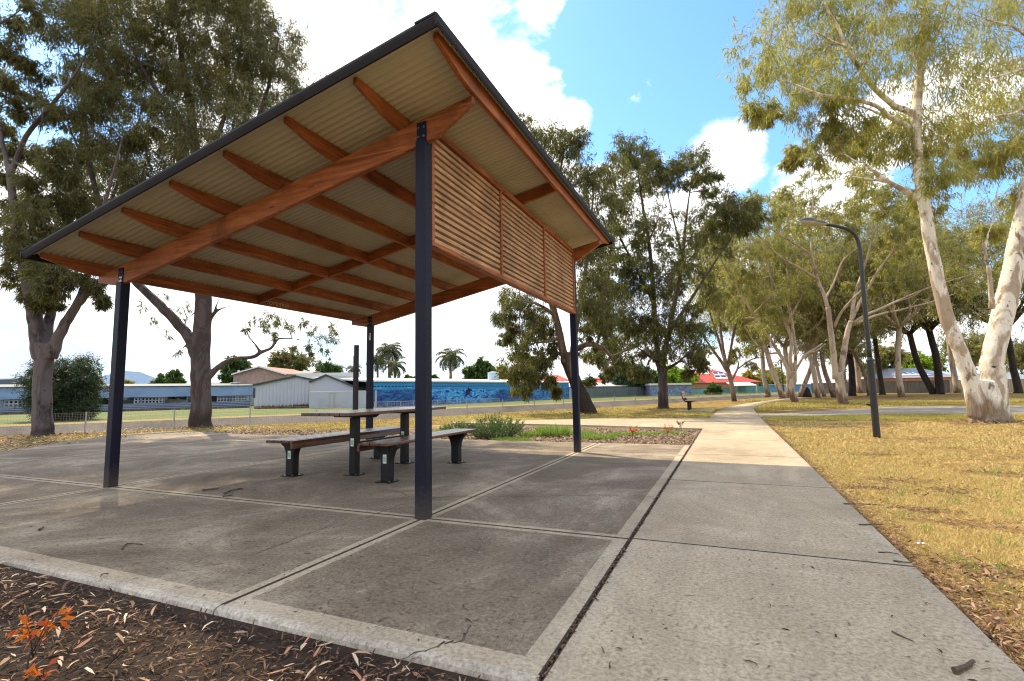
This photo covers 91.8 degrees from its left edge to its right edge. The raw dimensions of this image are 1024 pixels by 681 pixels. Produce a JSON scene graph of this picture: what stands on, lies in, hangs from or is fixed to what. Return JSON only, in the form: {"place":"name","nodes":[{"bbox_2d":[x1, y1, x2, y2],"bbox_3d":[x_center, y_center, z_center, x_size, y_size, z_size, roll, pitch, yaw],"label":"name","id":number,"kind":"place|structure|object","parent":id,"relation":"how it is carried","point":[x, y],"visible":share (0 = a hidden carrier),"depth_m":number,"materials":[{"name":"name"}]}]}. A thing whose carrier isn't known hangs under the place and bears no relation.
{"place":"outdoors","nodes":[
{"label":"outdoors","id":0,"kind":"place"},
{"bbox_2d":[0,430,265,462],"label":"slab apron","id":1,"kind":"object","parent":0,"point":[84,446],"visible":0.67,"depth_m":12.15,"materials":[{"name":"concrete"}]},
{"bbox_2d":[0,426,270,450],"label":"verge litter","id":2,"kind":"object","parent":1,"relation":"on","point":[30,444],"visible":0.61,"depth_m":14.30,"materials":[{"name":"brown plant"}]},
{"bbox_2d":[154,396,185,402],"bbox_3d":[-36.736,6.566,53.176,4.110,1.334,1.828,0,-6,-11],"label":"parked car","id":3,"kind":"object","parent":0,"point":[178,399],"visible":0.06,"depth_m":52.55,"materials":[{"name":"white paint"}]},
{"bbox_2d":[0,564,487,680],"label":"mulch bed","id":4,"kind":"object","parent":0,"point":[143,656],"depth_m":2.28,"materials":[{"name":"brown wood"}]},
{"bbox_2d":[4,604,75,680],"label":"seedling","id":5,"kind":"object","parent":4,"relation":"on","point":[25,619],"visible":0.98,"depth_m":2.07,"materials":[{"name":"brown plant"}]},
{"bbox_2d":[22,656,59,680],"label":"seedling","id":6,"kind":"object","parent":4,"relation":"on","point":[34,672],"visible":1,"depth_m":2.00,"materials":[{"name":"brown plant"}]},
{"bbox_2d":[0,570,456,680],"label":"mulch sticks","id":7,"kind":"object","parent":4,"relation":"on","point":[174,622],"visible":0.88,"depth_m":2.25,"materials":[{"name":"brown wood"}]},
{"bbox_2d":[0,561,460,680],"bbox_3d":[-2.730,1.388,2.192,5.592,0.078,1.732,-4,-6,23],"label":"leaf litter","id":8,"kind":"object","parent":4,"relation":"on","point":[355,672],"visible":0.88,"depth_m":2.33,"materials":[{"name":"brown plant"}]},
{"bbox_2d":[231,366,359,383],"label":"brick house","id":9,"kind":"structure","parent":0,"point":[256,374],"depth_m":59.96,"materials":[{"name":"white paint"}]},
{"bbox_2d":[0,435,689,680],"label":"concrete slab","id":10,"kind":"structure","parent":0,"point":[504,562],"depth_m":4.11,"materials":[{"name":"grey concrete"}]},
{"bbox_2d":[0,555,539,680],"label":"slab nosing","id":11,"kind":"object","parent":10,"relation":"attached to","point":[472,668],"visible":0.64,"depth_m":2.42,"materials":[{"name":"grey concrete"}]},
{"bbox_2d":[20,11,613,520],"bbox_3d":[-2.002,-0.087,7.854,6.024,4.114,6.560,-4,-6,23],"label":"picnic shelter","id":12,"kind":"object","parent":10,"relation":"on","point":[412,171],"visible":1,"depth_m":5.95,"materials":[{"name":"blue paint"}]},
{"bbox_2d":[266,426,399,476],"bbox_3d":[-2.622,1.718,7.884,0.476,0.511,2.650,-4,-6,23],"label":"picnic bench","id":13,"kind":"object","parent":10,"relation":"on","point":[292,446],"visible":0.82,"depth_m":7.09,"materials":[{"name":"metal"}]},
{"bbox_2d":[301,407,445,475],"bbox_3d":[-1.965,1.482,7.490,0.830,0.877,2.372,-4,-6,23],"label":"picnic table","id":14,"kind":"object","parent":10,"relation":"on","point":[354,454],"visible":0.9,"depth_m":6.93,"materials":[{"name":"metal"}]},
{"bbox_2d":[353,345,358,409],"bbox_3d":[-4.938,1.499,15.744,0.280,2.720,0.200,-4,-6,23],"label":"square post","id":15,"kind":"object","parent":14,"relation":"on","point":[355,375],"visible":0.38,"depth_m":15.76,"materials":[{"name":"black metal"}]},
{"bbox_2d":[357,429,476,483],"bbox_3d":[-1.256,1.620,7.161,0.476,0.511,2.360,-4,-6,23],"label":"picnic bench","id":16,"kind":"object","parent":10,"relation":"on","point":[387,449],"visible":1,"depth_m":6.33,"materials":[{"name":"metal"}]},
{"bbox_2d":[258,488,642,660],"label":"hairline cracks","id":17,"kind":"object","parent":10,"relation":"on","point":[463,637],"visible":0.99,"depth_m":3.55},
{"bbox_2d":[0,443,994,680],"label":"slab litter","id":18,"kind":"object","parent":10,"relation":"on","point":[487,585],"visible":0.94,"depth_m":2.66,"materials":[{"name":"brown plant"}]},
{"bbox_2d":[101,371,615,383],"bbox_3d":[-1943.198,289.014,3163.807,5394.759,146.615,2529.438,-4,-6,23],"label":"hills","id":19,"kind":"structure","parent":0,"point":[139,378],"depth_m":2597.13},
{"bbox_2d":[0,391,811,426],"bbox_3d":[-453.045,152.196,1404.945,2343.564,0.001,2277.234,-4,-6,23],"label":"bank","id":20,"kind":"structure","parent":0,"point":[166,414],"depth_m":36.89,"materials":[{"name":"yellow plant"}]},
{"bbox_2d":[7,351,109,421],"bbox_3d":[-24.386,2.689,27.048,4.593,4.414,4.195,-4,-6,23],"label":"round bush","id":21,"kind":"object","parent":20,"relation":"on","point":[77,384],"visible":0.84,"depth_m":26.49,"materials":[{"name":"green plant"}]},
{"bbox_2d":[0,401,249,413],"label":"corrugated fence","id":22,"kind":"object","parent":20,"relation":"on","point":[127,407],"visible":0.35,"depth_m":43.92,"materials":[{"name":"metal"}]},
{"bbox_2d":[0,383,253,406],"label":"carport shed","id":23,"kind":"structure","parent":20,"relation":"on","point":[162,391],"depth_m":50.14,"materials":[{"name":"metal"}]},
{"bbox_2d":[0,402,308,414],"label":"dry weeds","id":24,"kind":"object","parent":20,"relation":"on","point":[279,406],"visible":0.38,"depth_m":42.78,"materials":[{"name":"plant"}]},
{"bbox_2d":[164,368,187,383],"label":"shade tree","id":25,"kind":"object","parent":20,"relation":"on","point":[172,376],"visible":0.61,"depth_m":75.13,"materials":[{"name":"green plant"}]},
{"bbox_2d":[216,354,252,382],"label":"shade tree","id":26,"kind":"object","parent":20,"relation":"on","point":[227,371],"visible":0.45,"depth_m":72.89,"materials":[{"name":"green plant"}]},
{"bbox_2d":[253,375,314,408],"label":"white shed","id":27,"kind":"structure","parent":20,"relation":"on","point":[291,390],"depth_m":43.79,"materials":[{"name":"white metal"}]},
{"bbox_2d":[265,347,316,370],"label":"umbrella tree","id":28,"kind":"object","parent":20,"relation":"on","point":[298,361],"visible":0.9,"depth_m":80.59,"materials":[{"name":"green plant"}]},
{"bbox_2d":[314,359,342,372],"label":"shade tree","id":29,"kind":"object","parent":20,"relation":"on","point":[325,367],"visible":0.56,"depth_m":71.19,"materials":[{"name":"green plant"}]},
{"bbox_2d":[309,374,365,391],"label":"white shed","id":30,"kind":"structure","parent":20,"relation":"on","point":[326,382],"depth_m":42.46,"materials":[{"name":"white metal"}]},
{"bbox_2d":[309,390,376,408],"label":"white wall","id":31,"kind":"structure","parent":20,"relation":"on","point":[321,399],"depth_m":40.74,"materials":[{"name":"white metal"}]},
{"bbox_2d":[375,342,402,377],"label":"palm tree","id":32,"kind":"object","parent":20,"relation":"on","point":[389,352],"visible":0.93,"depth_m":71.57,"materials":[{"name":"green plant"}]},
{"bbox_2d":[382,356,405,377],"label":"palm tree","id":33,"kind":"object","parent":20,"relation":"on","point":[395,365],"visible":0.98,"depth_m":67.57,"materials":[{"name":"green plant"}]},
{"bbox_2d":[375,398,498,407],"bbox_3d":[-5.753,5.242,41.638,0.040,0.545,13.498,-6,-8,42],"label":"pipe rail","id":34,"kind":"object","parent":20,"relation":"on","point":[437,400],"visible":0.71,"depth_m":42.30,"materials":[{"name":"metal"}]},
{"bbox_2d":[312,377,568,407],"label":"mural wall","id":35,"kind":"structure","parent":20,"relation":"on","point":[445,391],"depth_m":48.65,"materials":[{"name":"blue painted mural"}]},
{"bbox_2d":[435,348,466,378],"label":"palm tree","id":36,"kind":"object","parent":20,"relation":"on","point":[450,359],"visible":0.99,"depth_m":73.62,"materials":[{"name":"green plant"}]},
{"bbox_2d":[461,356,496,378],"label":"shade tree","id":37,"kind":"object","parent":20,"relation":"on","point":[480,368],"visible":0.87,"depth_m":76.91,"materials":[{"name":"green plant"}]},
{"bbox_2d":[571,386,644,397],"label":"steel fence","id":38,"kind":"object","parent":20,"relation":"on","point":[598,392],"visible":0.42,"depth_m":72.05,"materials":[{"name":"metal"}]},
{"bbox_2d":[612,362,653,387],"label":"shade tree","id":39,"kind":"object","parent":20,"relation":"on","point":[622,380],"visible":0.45,"depth_m":76.36,"materials":[{"name":"green plant"}]},
{"bbox_2d":[645,383,692,395],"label":"mural wall","id":40,"kind":"structure","parent":20,"relation":"on","point":[651,389],"depth_m":73.60,"materials":[{"name":"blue paint"}]},
{"bbox_2d":[666,363,699,384],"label":"lime tree","id":41,"kind":"object","parent":20,"relation":"on","point":[673,373],"visible":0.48,"depth_m":84.14,"materials":[{"name":"green plant"}]},
{"bbox_2d":[703,382,723,394],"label":"round bush","id":42,"kind":"object","parent":20,"relation":"on","point":[712,388],"visible":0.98,"depth_m":78.79,"materials":[{"name":"green plant"}]},
{"bbox_2d":[691,370,760,387],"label":"red roof house","id":43,"kind":"structure","parent":20,"relation":"on","point":[716,377],"depth_m":96.54,"materials":[{"name":"red metal"}]},
{"bbox_2d":[737,386,764,392],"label":"panel fence","id":44,"kind":"object","parent":20,"relation":"on","point":[744,389],"visible":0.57,"depth_m":91.05,"materials":[{"name":"teal metal"}]},
{"bbox_2d":[741,369,762,384],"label":"shade tree","id":45,"kind":"object","parent":20,"relation":"on","point":[749,375],"visible":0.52,"depth_m":102.18,"materials":[{"name":"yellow plant"}]},
{"bbox_2d":[754,366,785,384],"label":"shade tree","id":46,"kind":"object","parent":20,"relation":"on","point":[770,380],"visible":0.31,"depth_m":109.67,"materials":[{"name":"green plant"}]},
{"bbox_2d":[759,384,811,391],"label":"painted container","id":47,"kind":"object","parent":20,"relation":"on","point":[772,387],"visible":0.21,"depth_m":99.44,"materials":[{"name":"blue metal"}]},
{"bbox_2d":[0,393,847,436],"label":"road","id":48,"kind":"structure","parent":0,"point":[243,422],"depth_m":27.48,"materials":[{"name":"grey asphalt"}]},
{"bbox_2d":[203,425,696,444],"bbox_3d":[-2.163,2.741,15.036,14.840,0.001,5.600,-4,-6,23],"label":"garden bed","id":49,"kind":"object","parent":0,"point":[533,426],"visible":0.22,"depth_m":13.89,"materials":[{"name":"brown plant"}]},
{"bbox_2d":[439,421,474,429],"bbox_3d":[-1.572,2.517,14.380,1.040,0.406,1.012,-4,-6,23],"label":"garden shrub","id":50,"kind":"object","parent":49,"relation":"on","point":[458,425],"visible":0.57,"depth_m":14.29,"materials":[{"name":"green plant"}]},
{"bbox_2d":[463,411,524,438],"bbox_3d":[-0.401,2.098,12.283,1.609,0.692,1.590,1,-6,-21],"label":"garden shrub","id":51,"kind":"object","parent":49,"relation":"on","point":[494,429],"visible":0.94,"depth_m":12.13,"materials":[{"name":"green plant"}]},
{"bbox_2d":[491,435,533,440],"bbox_3d":[0.038,2.260,11.471,1.165,0.165,0.790,-2,-6,11],"label":"grass clump","id":52,"kind":"object","parent":49,"relation":"on","point":[506,438],"visible":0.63,"depth_m":11.39,"materials":[{"name":"green plant"}]},
{"bbox_2d":[518,429,543,437],"bbox_3d":[0.430,2.316,12.521,0.738,0.253,0.629,-4,-6,23],"label":"grass clump","id":53,"kind":"object","parent":49,"relation":"on","point":[530,433],"visible":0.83,"depth_m":12.40,"materials":[{"name":"green plant"}]},
{"bbox_2d":[533,422,572,436],"bbox_3d":[1.086,2.254,12.699,1.240,0.388,1.141,-4,-6,23],"label":"grass clump","id":54,"kind":"object","parent":49,"relation":"on","point":[556,431],"visible":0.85,"depth_m":12.53,"materials":[{"name":"green plant"}]},
{"bbox_2d":[581,432,617,439],"bbox_3d":[2.010,2.208,11.704,1.063,0.245,0.777,-4,-6,23],"label":"grass clump","id":55,"kind":"object","parent":49,"relation":"on","point":[594,436],"visible":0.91,"depth_m":11.58,"materials":[{"name":"green plant"}]},
{"bbox_2d":[0,392,1023,652],"bbox_3d":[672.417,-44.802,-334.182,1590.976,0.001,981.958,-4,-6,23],"label":"lawn","id":56,"kind":"structure","parent":0,"point":[722,404],"depth_m":14.40,"materials":[{"name":"plant"}]},
{"bbox_2d":[0,0,122,436],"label":"gum tree","id":57,"kind":"object","parent":56,"relation":"on","point":[42,288],"visible":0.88,"depth_m":15.99,"materials":[{"name":"green plant"}]},
{"bbox_2d":[12,0,340,428],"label":"gum tree","id":58,"kind":"object","parent":56,"relation":"on","point":[81,18],"visible":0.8,"depth_m":18.27,"materials":[{"name":"green plant"}]},
{"bbox_2d":[0,390,784,434],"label":"fence","id":59,"kind":"object","parent":56,"relation":"on","point":[250,420],"visible":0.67,"depth_m":20.67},
{"bbox_2d":[0,399,1023,440],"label":"verge grass","id":60,"kind":"structure","parent":56,"relation":"on","point":[818,405],"depth_m":24.17,"materials":[{"name":"plant"}]},
{"bbox_2d":[0,403,1023,439],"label":"shed bark","id":61,"kind":"object","parent":56,"relation":"on","point":[962,420],"visible":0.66,"depth_m":15.46,"materials":[{"name":"brown plant"}]},
{"bbox_2d":[489,111,643,413],"bbox_3d":[2.746,-4.108,25.062,7.816,16.403,5.732,-1,-6,4],"label":"gum tree","id":62,"kind":"object","parent":56,"relation":"on","point":[591,307],"visible":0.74,"depth_m":24.38,"materials":[{"name":"green plant"}]},
{"bbox_2d":[577,129,767,408],"bbox_3d":[9.978,-4.226,29.577,11.853,16.906,7.677,-1,-6,1],"label":"gum tree","id":63,"kind":"object","parent":56,"relation":"on","point":[730,213],"visible":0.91,"depth_m":28.79,"materials":[{"name":"green plant"}]},
{"bbox_2d":[690,234,773,400],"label":"gum tree","id":64,"kind":"object","parent":56,"relation":"on","point":[742,334],"visible":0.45,"depth_m":40.79,"materials":[{"name":"green plant"}]},
{"bbox_2d":[674,238,798,396],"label":"gum tree","id":65,"kind":"object","parent":56,"relation":"on","point":[765,383],"visible":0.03,"depth_m":64.31,"materials":[{"name":"green plant"}]},
{"bbox_2d":[685,218,829,398],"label":"gum tree","id":66,"kind":"object","parent":56,"relation":"on","point":[780,391],"visible":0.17,"depth_m":45.88,"materials":[{"name":"green plant"}]},
{"bbox_2d":[709,188,838,402],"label":"gum tree","id":67,"kind":"object","parent":56,"relation":"on","point":[756,251],"visible":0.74,"depth_m":35.25,"materials":[{"name":"green plant"}]},
{"bbox_2d":[673,220,894,397],"bbox_3d":[26.856,-3.864,49.918,18.882,20.078,14.780,-4,-6,23],"label":"gum tree","id":68,"kind":"object","parent":56,"relation":"on","point":[785,351],"visible":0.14,"depth_m":46.18,"materials":[{"name":"green plant"}]},
{"bbox_2d":[732,204,888,397],"bbox_3d":[27.385,-3.666,49.304,15.651,19.104,16.864,-1,-6,2],"label":"gum tree","id":69,"kind":"object","parent":56,"relation":"on","point":[810,360],"visible":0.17,"depth_m":45.94,"materials":[{"name":"green plant"}]},
{"bbox_2d":[762,241,907,396],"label":"gum tree","id":70,"kind":"object","parent":56,"relation":"on","point":[807,377],"visible":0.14,"depth_m":47.32,"materials":[{"name":"green plant"}]},
{"bbox_2d":[760,214,912,396],"bbox_3d":[32.870,-3.360,52.267,14.416,19.124,15.260,0,-6,-12],"label":"gum tree","id":71,"kind":"object","parent":56,"relation":"on","point":[820,378],"visible":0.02,"depth_m":50.90,"materials":[{"name":"green plant"}]},
{"bbox_2d":[800,217,880,437],"bbox_3d":[7.375,-0.291,11.165,1.425,5.127,0.214,-1,-6,0],"label":"street lamp","id":72,"kind":"object","parent":56,"relation":"on","point":[873,404],"visible":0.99,"depth_m":11.15,"materials":[{"name":"black metal"}]},
{"bbox_2d":[760,234,921,397],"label":"gum tree","id":73,"kind":"object","parent":56,"relation":"on","point":[827,379],"visible":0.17,"depth_m":44.80,"materials":[{"name":"green plant"}]},
{"bbox_2d":[824,331,873,381],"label":"shade tree","id":74,"kind":"object","parent":56,"relation":"on","point":[863,353],"visible":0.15,"depth_m":83.08,"materials":[{"name":"green plant"}]},
{"bbox_2d":[790,196,910,395],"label":"gum tree","id":75,"kind":"object","parent":56,"relation":"on","point":[852,379],"visible":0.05,"depth_m":53.36,"materials":[{"name":"green plant"}]},
{"bbox_2d":[762,172,940,393],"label":"gum tree","id":76,"kind":"object","parent":56,"relation":"on","point":[858,380],"visible":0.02,"depth_m":66.81,"materials":[{"name":"green plant"}]},
{"bbox_2d":[782,258,928,395],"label":"gum tree","id":77,"kind":"object","parent":56,"relation":"on","point":[861,366],"visible":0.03,"depth_m":52.55,"materials":[{"name":"green plant"}]},
{"bbox_2d":[716,0,1023,422],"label":"gum tree","id":78,"kind":"object","parent":56,"relation":"on","point":[986,395],"visible":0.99,"depth_m":15.07,"materials":[{"name":"green plant"}]},
{"bbox_2d":[753,160,1002,403],"bbox_3d":[22.847,-3.394,31.211,17.984,15.491,7.926,1,-6,-19],"label":"gum tree","id":79,"kind":"object","parent":56,"relation":"on","point":[896,238],"visible":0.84,"depth_m":30.40,"materials":[{"name":"green plant"}]},
{"bbox_2d":[811,380,950,393],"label":"steel fence","id":80,"kind":"object","parent":56,"relation":"on","point":[911,386],"visible":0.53,"depth_m":65.10,"materials":[{"name":"metal"}]},
{"bbox_2d":[801,227,966,394],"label":"gum tree","id":81,"kind":"object","parent":56,"relation":"on","point":[881,386],"visible":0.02,"depth_m":56.19,"materials":[{"name":"green plant"}]},
{"bbox_2d":[872,339,911,372],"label":"shade tree","id":82,"kind":"object","parent":56,"relation":"on","point":[887,356],"visible":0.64,"depth_m":81.28,"materials":[{"name":"green plant"}]},
{"bbox_2d":[762,412,1023,419],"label":"mown grass","id":83,"kind":"structure","parent":56,"relation":"on","point":[919,416],"depth_m":17.24,"materials":[{"name":"plant"}]},
{"bbox_2d":[767,420,1023,670],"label":"dry grass","id":84,"kind":"structure","parent":56,"relation":"on","point":[961,545],"depth_m":5.52,"materials":[{"name":"yellow plant"}]},
{"bbox_2d":[771,427,1023,669],"bbox_3d":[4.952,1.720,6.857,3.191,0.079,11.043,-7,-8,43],"label":"lawn litter","id":85,"kind":"object","parent":56,"relation":"on","point":[996,615],"visible":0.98,"depth_m":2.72,"materials":[{"name":"brown plant"}]},
{"bbox_2d":[835,234,984,393],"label":"gum tree","id":86,"kind":"object","parent":56,"relation":"on","point":[928,384],"visible":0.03,"depth_m":54.28,"materials":[{"name":"green plant"}]},
{"bbox_2d":[861,368,959,389],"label":"grey roof house","id":87,"kind":"structure","parent":56,"relation":"on","point":[910,374],"depth_m":77.66,"materials":[{"name":"grey metal"}]},
{"bbox_2d":[814,187,1013,392],"bbox_3d":[52.971,-7.338,59.974,21.363,28.152,22.222,2,-7,-29],"label":"gum tree","id":88,"kind":"object","parent":56,"relation":"on","point":[955,379],"visible":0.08,"depth_m":58.49,"materials":[{"name":"green plant"}]},
{"bbox_2d":[810,197,1023,396],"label":"gum tree","id":89,"kind":"object","parent":56,"relation":"on","point":[896,324],"visible":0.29,"depth_m":43.47,"materials":[{"name":"green plant"}]},
{"bbox_2d":[901,350,948,371],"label":"lime tree","id":90,"kind":"object","parent":56,"relation":"on","point":[926,362],"visible":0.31,"depth_m":89.75,"materials":[{"name":"green plant"}]},
{"bbox_2d":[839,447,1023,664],"bbox_3d":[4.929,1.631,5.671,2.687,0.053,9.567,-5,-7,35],"label":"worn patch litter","id":91,"kind":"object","parent":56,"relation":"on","point":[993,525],"visible":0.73,"depth_m":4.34,"materials":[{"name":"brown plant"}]},
{"bbox_2d":[841,446,1023,594],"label":"green grass tufts","id":92,"kind":"object","parent":56,"relation":"on","point":[901,493],"visible":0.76,"depth_m":4.28,"materials":[{"name":"plant"}]},
{"bbox_2d":[871,187,1021,393],"bbox_3d":[45.388,-5.005,55.693,18.522,23.116,20.737,-4,-6,23],"label":"gum tree","id":93,"kind":"object","parent":56,"relation":"on","point":[937,366],"visible":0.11,"depth_m":53.09,"materials":[{"name":"green plant"}]},
{"bbox_2d":[935,328,984,369],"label":"shade tree","id":94,"kind":"object","parent":56,"relation":"on","point":[974,346],"visible":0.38,"depth_m":83.28,"materials":[{"name":"green plant"}]},
{"bbox_2d":[913,204,1023,392],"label":"gum tree","id":95,"kind":"object","parent":56,"relation":"on","point":[1016,382],"visible":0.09,"depth_m":51.93,"materials":[{"name":"green plant"}]},
{"bbox_2d":[950,379,1023,392],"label":"steel fence","id":96,"kind":"object","parent":56,"relation":"on","point":[1010,386],"visible":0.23,"depth_m":59.52,"materials":[{"name":"metal"}]},
{"bbox_2d":[982,335,1023,374],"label":"shade tree","id":97,"kind":"object","parent":56,"relation":"on","point":[1019,354],"visible":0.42,"depth_m":86.40,"materials":[{"name":"plant"}]},
{"bbox_2d":[0,0,1023,383],"label":"sky","id":98,"kind":"structure","parent":0,"point":[630,67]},
{"bbox_2d":[453,409,714,429],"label":"side path","id":99,"kind":"structure","parent":0,"point":[687,424],"depth_m":16.79,"materials":[{"name":"concrete"}]},
{"bbox_2d":[535,429,702,680],"bbox_3d":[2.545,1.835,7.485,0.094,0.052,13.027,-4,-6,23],"label":"joint litter","id":100,"kind":"object","parent":0,"point":[573,629],"visible":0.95,"depth_m":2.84,"materials":[{"name":"brown plant"}]},
{"bbox_2d":[710,397,810,418],"bbox_3d":[17.800,4.303,33.841,2.988,0.100,38.318,-5,-7,33],"label":"footpath bend","id":101,"kind":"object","parent":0,"point":[745,411],"visible":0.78,"depth_m":22.49,"materials":[{"name":"concrete"}]},
{"bbox_2d":[543,419,1023,680],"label":"footpath","id":102,"kind":"structure","parent":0,"point":[728,476],"depth_m":2.67,"materials":[{"name":"concrete"}]},
{"bbox_2d":[950,659,975,673],"bbox_3d":[1.780,1.279,1.950,0.155,0.028,0.024,2,-6,-24],"label":"fallen stick","id":103,"kind":"object","parent":102,"relation":"on","point":[958,669],"visible":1,"depth_m":1.93,"materials":[{"name":"wood"}]},
{"bbox_2d":[759,406,1023,417],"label":"cross path","id":104,"kind":"structure","parent":0,"point":[940,409],"depth_m":20.79,"materials":[{"name":"beige concrete"}]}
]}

